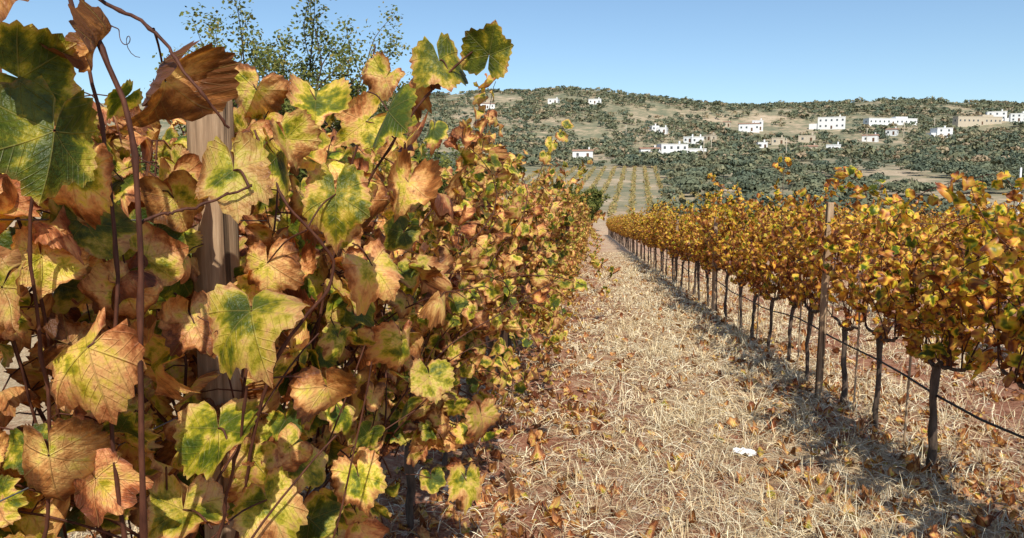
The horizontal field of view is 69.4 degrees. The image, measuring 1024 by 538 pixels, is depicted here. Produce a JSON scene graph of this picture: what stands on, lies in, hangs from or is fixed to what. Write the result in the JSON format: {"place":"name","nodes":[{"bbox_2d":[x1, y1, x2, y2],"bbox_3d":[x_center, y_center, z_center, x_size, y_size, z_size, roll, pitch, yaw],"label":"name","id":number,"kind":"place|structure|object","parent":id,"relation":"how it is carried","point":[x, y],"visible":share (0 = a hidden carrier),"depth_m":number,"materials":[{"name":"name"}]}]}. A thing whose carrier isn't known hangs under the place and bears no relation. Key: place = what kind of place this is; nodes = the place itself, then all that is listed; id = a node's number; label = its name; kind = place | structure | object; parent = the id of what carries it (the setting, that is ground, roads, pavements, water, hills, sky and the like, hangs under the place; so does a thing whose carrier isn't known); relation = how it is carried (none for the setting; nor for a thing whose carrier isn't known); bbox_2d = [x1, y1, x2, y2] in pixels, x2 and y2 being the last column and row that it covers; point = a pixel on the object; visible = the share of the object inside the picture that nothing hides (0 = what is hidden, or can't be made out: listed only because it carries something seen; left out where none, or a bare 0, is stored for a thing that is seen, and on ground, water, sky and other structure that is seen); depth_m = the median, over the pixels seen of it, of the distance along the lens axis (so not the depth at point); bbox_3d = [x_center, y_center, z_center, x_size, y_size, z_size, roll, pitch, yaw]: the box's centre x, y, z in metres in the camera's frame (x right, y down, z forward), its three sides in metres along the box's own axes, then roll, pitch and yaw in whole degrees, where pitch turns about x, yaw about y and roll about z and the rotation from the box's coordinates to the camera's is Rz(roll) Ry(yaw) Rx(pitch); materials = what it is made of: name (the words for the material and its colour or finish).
{"place":"outdoors","nodes":[
{"label":"outdoors","id":0,"kind":"place"},
{"bbox_2d":[0,90,1023,537],"bbox_3d":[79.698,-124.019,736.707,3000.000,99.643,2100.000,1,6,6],"label":"ground","id":1,"kind":"structure","parent":0,"point":[594,128],"depth_m":6.18,"materials":[{"name":"soil"}]},
{"bbox_2d":[0,475,28,537],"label":"grapevine","id":2,"kind":"object","parent":1,"relation":"on","point":[10,516],"visible":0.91,"depth_m":1.17,"materials":[{"name":"yellow plant"}]},
{"bbox_2d":[127,139,159,216],"bbox_3d":[-9.183,-1.624,18.133,4.756,4.059,4.314,1,6,6],"label":"olive tree","id":3,"kind":"object","parent":1,"relation":"on","point":[152,168],"visible":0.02,"depth_m":18.29,"materials":[{"name":"green plant"}]},
{"bbox_2d":[0,68,363,537],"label":"grapevine","id":4,"kind":"object","parent":1,"relation":"on","point":[61,268],"visible":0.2,"depth_m":1.40,"materials":[{"name":"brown plant"}]},
{"bbox_2d":[186,100,243,537],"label":"vineyard post","id":5,"kind":"object","parent":1,"relation":"on","point":[216,254],"visible":0.2,"depth_m":1.59,"materials":[{"name":"brown wood"}]},
{"bbox_2d":[0,322,375,501],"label":"trellis wire","id":6,"kind":"object","parent":5,"relation":"attached to","point":[117,446],"depth_m":1.10,"materials":[{"name":"metal"}]},
{"bbox_2d":[0,219,467,221],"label":"trellis wire","id":7,"kind":"object","parent":5,"relation":"attached to","point":[142,219],"visible":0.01,"depth_m":1.14,"materials":[{"name":"metal"}]},
{"bbox_2d":[144,0,413,259],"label":"almond tree","id":8,"kind":"object","parent":1,"relation":"on","point":[278,68],"visible":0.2,"depth_m":11.91,"materials":[{"name":"green plant"}]},
{"bbox_2d":[0,0,587,537],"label":"grapevine","id":9,"kind":"object","parent":1,"relation":"on","point":[140,266],"visible":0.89,"depth_m":1.38,"materials":[{"name":"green plant"}]},
{"bbox_2d":[142,84,517,504],"bbox_3d":[-0.682,0.326,3.088,1.399,2.217,2.520,1,6,6],"label":"grapevine","id":10,"kind":"object","parent":1,"relation":"on","point":[430,310],"visible":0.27,"depth_m":2.78,"materials":[{"name":"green plant"}]},
{"bbox_2d":[294,73,534,466],"bbox_3d":[-0.465,0.084,4.739,1.234,2.521,2.353,1,6,6],"label":"grapevine","id":11,"kind":"object","parent":1,"relation":"on","point":[502,230],"visible":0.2,"depth_m":4.31,"materials":[{"name":"yellow plant"}]},
{"bbox_2d":[378,140,463,211],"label":"grapevine","id":12,"kind":"object","parent":1,"relation":"on","point":[442,165],"visible":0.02,"depth_m":23.97,"materials":[{"name":"green plant"}]},
{"bbox_2d":[289,113,555,530],"bbox_3d":[-0.570,0.334,3.313,1.299,2.246,2.680,1,6,12],"label":"grapevine","id":13,"kind":"object","parent":1,"relation":"on","point":[464,210],"visible":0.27,"depth_m":3.49,"materials":[{"name":"yellow plant"}]},
{"bbox_2d":[377,109,552,400],"bbox_3d":[-0.365,0.092,5.336,1.225,2.494,1.990,1,6,6],"label":"grapevine","id":14,"kind":"object","parent":1,"relation":"on","point":[527,244],"visible":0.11,"depth_m":5.57,"materials":[{"name":"yellow plant"}]},
{"bbox_2d":[385,157,567,391],"bbox_3d":[-0.353,0.178,5.761,1.559,2.298,2.010,1,6,6],"label":"grapevine","id":15,"kind":"object","parent":1,"relation":"on","point":[532,303],"visible":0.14,"depth_m":6.18,"materials":[{"name":"yellow plant"}]},
{"bbox_2d":[480,104,494,108],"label":"walls","id":16,"kind":"structure","parent":1,"relation":"on","point":[491,107],"depth_m":587.66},
{"bbox_2d":[498,197,507,363],"bbox_3d":[-0.090,0.271,7.322,0.093,1.951,0.093,1,6,6],"label":"vineyard post","id":17,"kind":"object","parent":1,"relation":"on","point":[505,336],"visible":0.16,"depth_m":7.33,"materials":[{"name":"brown wood"}]},
{"bbox_2d":[455,150,567,374],"bbox_3d":[-0.097,0.028,7.046,1.273,2.359,2.506,1,6,6],"label":"grapevine","id":18,"kind":"object","parent":1,"relation":"on","point":[552,215],"visible":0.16,"depth_m":7.15,"materials":[{"name":"yellow plant"}]},
{"bbox_2d":[457,166,575,346],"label":"grapevine","id":19,"kind":"object","parent":1,"relation":"on","point":[547,177],"visible":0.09,"depth_m":8.03,"materials":[{"name":"yellow plant"}]},
{"bbox_2d":[475,187,568,349],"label":"grapevine","id":20,"kind":"object","parent":1,"relation":"on","point":[549,257],"visible":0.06,"depth_m":7.71,"materials":[{"name":"yellow plant"}]},
{"bbox_2d":[508,194,579,306],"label":"grapevine","id":21,"kind":"object","parent":1,"relation":"on","point":[577,267],"visible":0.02,"depth_m":11.52,"materials":[{"name":"yellow plant"}]},
{"bbox_2d":[507,184,582,303],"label":"grapevine","id":22,"kind":"object","parent":1,"relation":"on","point":[570,226],"visible":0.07,"depth_m":12.01,"materials":[{"name":"yellow plant"}]},
{"bbox_2d":[67,251,1023,537],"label":"straw litter","id":23,"kind":"object","parent":1,"relation":"on","point":[703,397],"visible":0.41,"depth_m":5.37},
{"bbox_2d":[493,155,605,301],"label":"grapevine","id":24,"kind":"object","parent":1,"relation":"on","point":[568,220],"visible":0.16,"depth_m":9.64,"materials":[{"name":"yellow plant"}]},
{"bbox_2d":[84,260,1023,537],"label":"fallen leaves","id":25,"kind":"object","parent":1,"relation":"on","point":[556,508],"visible":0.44,"depth_m":4.78,"materials":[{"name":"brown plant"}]},
{"bbox_2d":[504,159,620,318],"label":"grapevine","id":26,"kind":"object","parent":1,"relation":"on","point":[569,252],"visible":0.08,"depth_m":10.59,"materials":[{"name":"yellow plant"}]},
{"bbox_2d":[536,190,592,274],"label":"grapevine","id":27,"kind":"object","parent":1,"relation":"on","point":[582,225],"visible":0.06,"depth_m":14.08,"materials":[{"name":"yellow plant"}]},
{"bbox_2d":[548,190,583,281],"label":"grapevine","id":28,"kind":"object","parent":1,"relation":"on","point":[571,258],"visible":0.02,"depth_m":13.40,"materials":[{"name":"yellow plant"}]},
{"bbox_2d":[548,193,597,263],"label":"grapevine","id":29,"kind":"object","parent":1,"relation":"on","point":[579,244],"visible":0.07,"depth_m":18.28,"materials":[{"name":"yellow plant"}]},
{"bbox_2d":[538,188,608,290],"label":"grapevine","id":30,"kind":"object","parent":1,"relation":"on","point":[592,255],"visible":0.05,"depth_m":15.02,"materials":[{"name":"yellow plant"}]},
{"bbox_2d":[560,188,587,278],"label":"grapevine","id":31,"kind":"object","parent":1,"relation":"on","point":[576,218],"visible":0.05,"depth_m":16.34,"materials":[{"name":"yellow plant"}]},
{"bbox_2d":[572,208,584,268],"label":"grapevine","id":32,"kind":"object","parent":1,"relation":"on","point":[575,239],"visible":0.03,"depth_m":20.28,"materials":[{"name":"yellow plant"}]},
{"bbox_2d":[573,151,592,157],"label":"walls","id":33,"kind":"structure","parent":1,"relation":"on","point":[582,154],"depth_m":330.29,"materials":[{"name":"paint"}]},
{"bbox_2d":[572,149,593,151],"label":"roof","id":34,"kind":"structure","parent":33,"relation":"on","point":[582,150],"depth_m":331.65,"materials":[{"name":"tile"}]},
{"bbox_2d":[571,241,598,268],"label":"grapevine","id":35,"kind":"object","parent":1,"relation":"on","point":[589,250],"visible":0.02,"depth_m":19.40,"materials":[{"name":"yellow plant"}]},
{"bbox_2d":[562,183,610,220],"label":"olive tree","id":36,"kind":"object","parent":1,"relation":"on","point":[594,200],"visible":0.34,"depth_m":92.80,"materials":[{"name":"green plant"}]},
{"bbox_2d":[576,236,600,264],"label":"grapevine","id":37,"kind":"object","parent":1,"relation":"on","point":[591,243],"visible":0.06,"depth_m":23.75,"materials":[{"name":"yellow plant"}]},
{"bbox_2d":[580,221,604,258],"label":"grapevine","id":38,"kind":"object","parent":1,"relation":"on","point":[594,236],"visible":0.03,"depth_m":28.09,"materials":[{"name":"yellow plant"}]},
{"bbox_2d":[588,99,601,103],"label":"walls","id":39,"kind":"structure","parent":1,"relation":"on","point":[592,101],"depth_m":587.86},
{"bbox_2d":[505,165,711,215],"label":"distant vineyard","id":40,"kind":"object","parent":1,"relation":"on","point":[612,208],"visible":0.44,"depth_m":191.45,"materials":[{"name":"green plant"}]},
{"bbox_2d":[619,215,632,239],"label":"grapevine","id":41,"kind":"object","parent":1,"relation":"on","point":[624,225],"visible":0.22,"depth_m":39.84,"materials":[{"name":"yellow plant"}]},
{"bbox_2d":[624,212,635,252],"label":"grapevine","id":42,"kind":"object","parent":1,"relation":"on","point":[632,234],"visible":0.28,"depth_m":35.42,"materials":[{"name":"yellow plant"}]},
{"bbox_2d":[629,208,638,255],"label":"grapevine","id":43,"kind":"object","parent":1,"relation":"on","point":[633,214],"visible":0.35,"depth_m":32.73,"materials":[{"name":"yellow plant"}]},
{"bbox_2d":[632,215,645,261],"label":"grapevine","id":44,"kind":"object","parent":1,"relation":"on","point":[641,237],"visible":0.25,"depth_m":28.25,"materials":[{"name":"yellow plant"}]},
{"bbox_2d":[634,207,649,240],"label":"grapevine","id":45,"kind":"object","parent":1,"relation":"on","point":[635,225],"visible":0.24,"depth_m":30.02,"materials":[{"name":"yellow plant"}]},
{"bbox_2d":[637,205,653,258],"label":"grapevine","id":46,"kind":"object","parent":1,"relation":"on","point":[641,221],"visible":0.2,"depth_m":27.11,"materials":[{"name":"yellow plant"}]},
{"bbox_2d":[639,215,653,248],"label":"grapevine","id":47,"kind":"object","parent":1,"relation":"on","point":[641,228],"visible":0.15,"depth_m":24.90,"materials":[{"name":"yellow plant"}]},
{"bbox_2d":[642,226,652,264],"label":"grapevine","id":48,"kind":"object","parent":1,"relation":"on","point":[649,245],"visible":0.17,"depth_m":25.62,"materials":[{"name":"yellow plant"}]},
{"bbox_2d":[641,212,656,263],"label":"grapevine","id":49,"kind":"object","parent":1,"relation":"on","point":[645,238],"visible":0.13,"depth_m":26.53,"materials":[{"name":"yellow plant"}]},
{"bbox_2d":[639,149,659,151],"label":"walls","id":50,"kind":"structure","parent":1,"relation":"on","point":[643,150],"depth_m":346.10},
{"bbox_2d":[638,147,660,149],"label":"roof","id":51,"kind":"structure","parent":50,"relation":"on","point":[649,148],"depth_m":348.35,"materials":[{"name":"tile"}]},
{"bbox_2d":[642,201,662,249],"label":"grapevine","id":52,"kind":"object","parent":1,"relation":"on","point":[646,212],"visible":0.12,"depth_m":23.55,"materials":[{"name":"yellow plant"}]},
{"bbox_2d":[646,202,666,270],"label":"grapevine","id":53,"kind":"object","parent":1,"relation":"on","point":[652,237],"visible":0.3,"depth_m":22.94,"materials":[{"name":"yellow plant"}]},
{"bbox_2d":[646,202,671,270],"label":"grapevine","id":54,"kind":"object","parent":1,"relation":"on","point":[654,208],"visible":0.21,"depth_m":22.05,"materials":[{"name":"yellow plant"}]},
{"bbox_2d":[645,210,676,274],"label":"grapevine","id":55,"kind":"object","parent":1,"relation":"on","point":[656,242],"visible":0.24,"depth_m":21.14,"materials":[{"name":"yellow plant"}]},
{"bbox_2d":[651,197,675,275],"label":"grapevine","id":56,"kind":"object","parent":1,"relation":"on","point":[657,228],"visible":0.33,"depth_m":20.03,"materials":[{"name":"yellow plant"}]},
{"bbox_2d":[658,213,680,281],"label":"grapevine","id":57,"kind":"object","parent":1,"relation":"on","point":[671,254],"visible":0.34,"depth_m":18.44,"materials":[{"name":"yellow plant"}]},
{"bbox_2d":[657,145,687,153],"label":"walls","id":58,"kind":"structure","parent":1,"relation":"on","point":[667,150],"depth_m":348.23,"materials":[{"name":"paint"}]},
{"bbox_2d":[674,217,678,282],"bbox_3d":[3.941,-0.329,17.748,0.088,1.851,0.070,1,6,6],"label":"vineyard post","id":59,"kind":"object","parent":1,"relation":"on","point":[677,227],"visible":0.28,"depth_m":17.73,"materials":[{"name":"brown wood"}]},
{"bbox_2d":[658,204,696,281],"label":"grapevine","id":60,"kind":"object","parent":1,"relation":"on","point":[669,233],"visible":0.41,"depth_m":17.55,"materials":[{"name":"yellow plant"}]},
{"bbox_2d":[673,205,692,288],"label":"grapevine","id":61,"kind":"object","parent":1,"relation":"on","point":[679,249],"visible":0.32,"depth_m":16.67,"materials":[{"name":"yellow plant"}]},
{"bbox_2d":[672,194,711,294],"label":"grapevine","id":62,"kind":"object","parent":1,"relation":"on","point":[677,233],"visible":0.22,"depth_m":14.57,"materials":[{"name":"yellow plant"}]},
{"bbox_2d":[680,201,704,291],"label":"grapevine","id":63,"kind":"object","parent":1,"relation":"on","point":[682,241],"visible":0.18,"depth_m":15.78,"materials":[{"name":"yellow plant"}]},
{"bbox_2d":[691,137,703,143],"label":"walls","id":64,"kind":"structure","parent":1,"relation":"on","point":[696,140],"depth_m":429.95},
{"bbox_2d":[374,85,1023,166],"bbox_3d":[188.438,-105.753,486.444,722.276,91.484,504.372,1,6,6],"label":"hillside trees","id":65,"kind":"object","parent":1,"relation":"on","point":[1003,137],"visible":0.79,"depth_m":461.89,"materials":[{"name":"green plant"}]},
{"bbox_2d":[374,153,1023,219],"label":"valley trees","id":66,"kind":"object","parent":1,"relation":"on","point":[686,178],"visible":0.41,"depth_m":186.03,"materials":[{"name":"green plant"}]},
{"bbox_2d":[678,192,721,301],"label":"grapevine","id":67,"kind":"object","parent":1,"relation":"on","point":[696,244],"visible":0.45,"depth_m":13.97,"materials":[{"name":"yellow plant"}]},
{"bbox_2d":[684,203,723,305],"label":"grapevine","id":68,"kind":"object","parent":1,"relation":"on","point":[705,258],"visible":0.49,"depth_m":12.87,"materials":[{"name":"orange plant"}]},
{"bbox_2d":[703,135,716,140],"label":"walls","id":69,"kind":"structure","parent":1,"relation":"on","point":[712,136],"depth_m":451.58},
{"bbox_2d":[401,277,1020,537],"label":"stones","id":70,"kind":"object","parent":1,"relation":"on","point":[404,534],"visible":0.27,"depth_m":4.69,"materials":[{"name":"stone"}]},
{"bbox_2d":[711,216,717,312],"bbox_3d":[3.335,0.008,12.185,0.072,1.851,0.070,1,6,6],"label":"vineyard post","id":71,"kind":"object","parent":1,"relation":"on","point":[713,302],"visible":0.44,"depth_m":12.18,"materials":[{"name":"brown wood"}]},
{"bbox_2d":[686,173,755,318],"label":"grapevine","id":72,"kind":"object","parent":1,"relation":"on","point":[730,218],"visible":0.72,"depth_m":11.22,"materials":[{"name":"orange plant"}]},
{"bbox_2d":[705,188,746,311],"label":"grapevine","id":73,"kind":"object","parent":1,"relation":"on","point":[714,200],"visible":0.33,"depth_m":12.19,"materials":[{"name":"orange plant"}]},
{"bbox_2d":[714,204,769,328],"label":"grapevine","id":74,"kind":"object","parent":1,"relation":"on","point":[739,280],"visible":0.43,"depth_m":10.39,"materials":[{"name":"orange plant"}]},
{"bbox_2d":[733,447,756,455],"bbox_3d":[1.499,1.177,4.770,0.140,0.038,0.070,1,6,6],"label":"paper scrap","id":75,"kind":"object","parent":1,"relation":"on","point":[749,451],"visible":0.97,"depth_m":4.76,"materials":[{"name":"paper"}]},
{"bbox_2d":[738,124,759,132],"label":"walls","id":76,"kind":"structure","parent":1,"relation":"on","point":[749,127],"depth_m":480.44,"materials":[{"name":"paint"}]},
{"bbox_2d":[756,290,759,341],"bbox_3d":[3.073,0.245,9.209,0.025,1.350,0.026,1,6,6],"label":"vine stake","id":77,"kind":"object","parent":1,"relation":"on","point":[757,315],"visible":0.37,"depth_m":9.24,"materials":[{"name":"wood"}]},
{"bbox_2d":[737,205,780,338],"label":"grapevine","id":78,"kind":"object","parent":1,"relation":"on","point":[753,283],"visible":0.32,"depth_m":9.52,"materials":[{"name":"orange plant"}]},
{"bbox_2d":[771,138,784,144],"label":"walls","id":79,"kind":"structure","parent":1,"relation":"on","point":[777,142],"depth_m":412.87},
{"bbox_2d":[730,190,835,349],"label":"grapevine","id":80,"kind":"object","parent":1,"relation":"on","point":[761,271],"visible":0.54,"depth_m":8.60,"materials":[{"name":"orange plant"}]},
{"bbox_2d":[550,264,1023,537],"bbox_3d":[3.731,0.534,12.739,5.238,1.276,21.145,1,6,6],"label":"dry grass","id":81,"kind":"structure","parent":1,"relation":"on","point":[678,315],"depth_m":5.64,"materials":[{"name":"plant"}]},
{"bbox_2d":[797,261,802,366],"bbox_3d":[2.876,0.353,7.371,0.025,1.350,0.026,1,6,6],"label":"vine stake","id":82,"kind":"object","parent":1,"relation":"on","point":[799,328],"visible":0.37,"depth_m":7.39,"materials":[{"name":"wood"}]},
{"bbox_2d":[798,136,815,141],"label":"walls","id":83,"kind":"structure","parent":1,"relation":"on","point":[806,138],"depth_m":419.33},
{"bbox_2d":[746,192,881,362],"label":"grapevine","id":84,"kind":"object","parent":1,"relation":"on","point":[785,277],"visible":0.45,"depth_m":7.81,"materials":[{"name":"yellow plant"}]},
{"bbox_2d":[768,156,861,382],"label":"grapevine","id":85,"kind":"object","parent":1,"relation":"on","point":[808,236],"visible":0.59,"depth_m":6.75,"materials":[{"name":"yellow plant"}]},
{"bbox_2d":[814,202,833,398],"bbox_3d":[2.624,0.373,6.232,0.091,1.862,0.063,1,6,6],"label":"vineyard post","id":86,"kind":"object","parent":1,"relation":"on","point":[824,295],"visible":0.77,"depth_m":6.21,"materials":[{"name":"brown wood"}]},
{"bbox_2d":[621,237,1023,438],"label":"irrigation hose","id":87,"kind":"object","parent":86,"relation":"attached to","point":[960,408],"visible":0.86,"depth_m":4.89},
{"bbox_2d":[809,117,845,129],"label":"walls","id":88,"kind":"structure","parent":1,"relation":"on","point":[833,123],"depth_m":494.80,"materials":[{"name":"paint"}]},
{"bbox_2d":[649,189,1023,343],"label":"vineyard rows","id":89,"kind":"object","parent":1,"relation":"on","point":[943,221],"visible":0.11,"depth_m":15.81,"materials":[{"name":"yellow plant"}]},
{"bbox_2d":[853,243,862,410],"bbox_3d":[2.706,0.472,5.784,0.025,1.350,0.026,1,6,6],"label":"vine stake","id":90,"kind":"object","parent":1,"relation":"on","point":[856,363],"visible":0.71,"depth_m":5.79,"materials":[{"name":"wood"}]},
{"bbox_2d":[700,265,1022,393],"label":"trellis wire","id":91,"kind":"object","parent":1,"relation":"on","point":[903,345],"visible":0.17,"depth_m":4.17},
{"bbox_2d":[796,179,936,404],"bbox_3d":[2.854,0.274,6.086,1.047,2.011,0.622,4,7,31],"label":"grapevine","id":92,"kind":"object","parent":1,"relation":"on","point":[814,258],"visible":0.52,"depth_m":6.12,"materials":[{"name":"yellow plant"}]},
{"bbox_2d":[862,135,878,141],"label":"walls","id":93,"kind":"structure","parent":1,"relation":"on","point":[875,137],"depth_m":421.49,"materials":[{"name":"paint"}]},
{"bbox_2d":[823,165,933,432],"bbox_3d":[2.569,0.302,5.279,0.729,2.071,0.873,1,6,6],"label":"grapevine","id":94,"kind":"object","parent":1,"relation":"on","point":[869,281],"visible":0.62,"depth_m":5.25,"materials":[{"name":"yellow plant"}]},
{"bbox_2d":[863,117,916,125],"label":"walls","id":95,"kind":"structure","parent":1,"relation":"on","point":[877,122],"depth_m":513.21,"materials":[{"name":"paint"}]},
{"bbox_2d":[865,118,917,118],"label":"parapet","id":96,"kind":"structure","parent":95,"relation":"on","point":[896,118],"depth_m":513.53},
{"bbox_2d":[885,129,897,135],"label":"walls","id":97,"kind":"structure","parent":1,"relation":"on","point":[895,133],"depth_m":449.06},
{"bbox_2d":[903,247,915,447],"bbox_3d":[2.605,0.532,4.840,0.025,1.350,0.026,1,6,6],"label":"vine stake","id":98,"kind":"object","parent":1,"relation":"on","point":[908,389],"visible":0.34,"depth_m":4.86,"materials":[{"name":"wood"}]},
{"bbox_2d":[826,170,1023,469],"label":"grapevine","id":99,"kind":"object","parent":1,"relation":"on","point":[935,297],"visible":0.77,"depth_m":4.19,"materials":[{"name":"yellow plant"}]},
{"bbox_2d":[926,128,952,137],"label":"walls","id":100,"kind":"structure","parent":1,"relation":"on","point":[937,131],"depth_m":430.80,"materials":[{"name":"paint"}]},
{"bbox_2d":[911,176,1023,389],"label":"grapevine","id":101,"kind":"object","parent":1,"relation":"on","point":[971,288],"visible":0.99,"depth_m":3.60,"materials":[{"name":"yellow plant"}]},
{"bbox_2d":[952,115,1001,126],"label":"walls","id":102,"kind":"structure","parent":1,"relation":"on","point":[963,123],"depth_m":503.26,"materials":[{"name":"paint"}]},
{"bbox_2d":[986,112,1006,120],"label":"walls","id":103,"kind":"structure","parent":1,"relation":"on","point":[1001,114],"depth_m":520.10,"materials":[{"name":"paint"}]},
{"bbox_2d":[1004,113,1023,121],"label":"walls","id":104,"kind":"structure","parent":1,"relation":"on","point":[1016,117],"depth_m":514.76,"materials":[{"name":"paint"}]},
{"bbox_2d":[2,0,1023,103],"label":"sky","id":105,"kind":"structure","parent":0,"point":[729,51],"materials":[{"name":"blue"}]},
{"bbox_2d":[834,223,1020,224],"bbox_3d":[6.737,-2.723,43.236,0.023,3.853,87.500,1,6,6],"label":"trellis wire","id":106,"kind":"object","parent":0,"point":[875,223],"visible":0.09,"depth_m":5.79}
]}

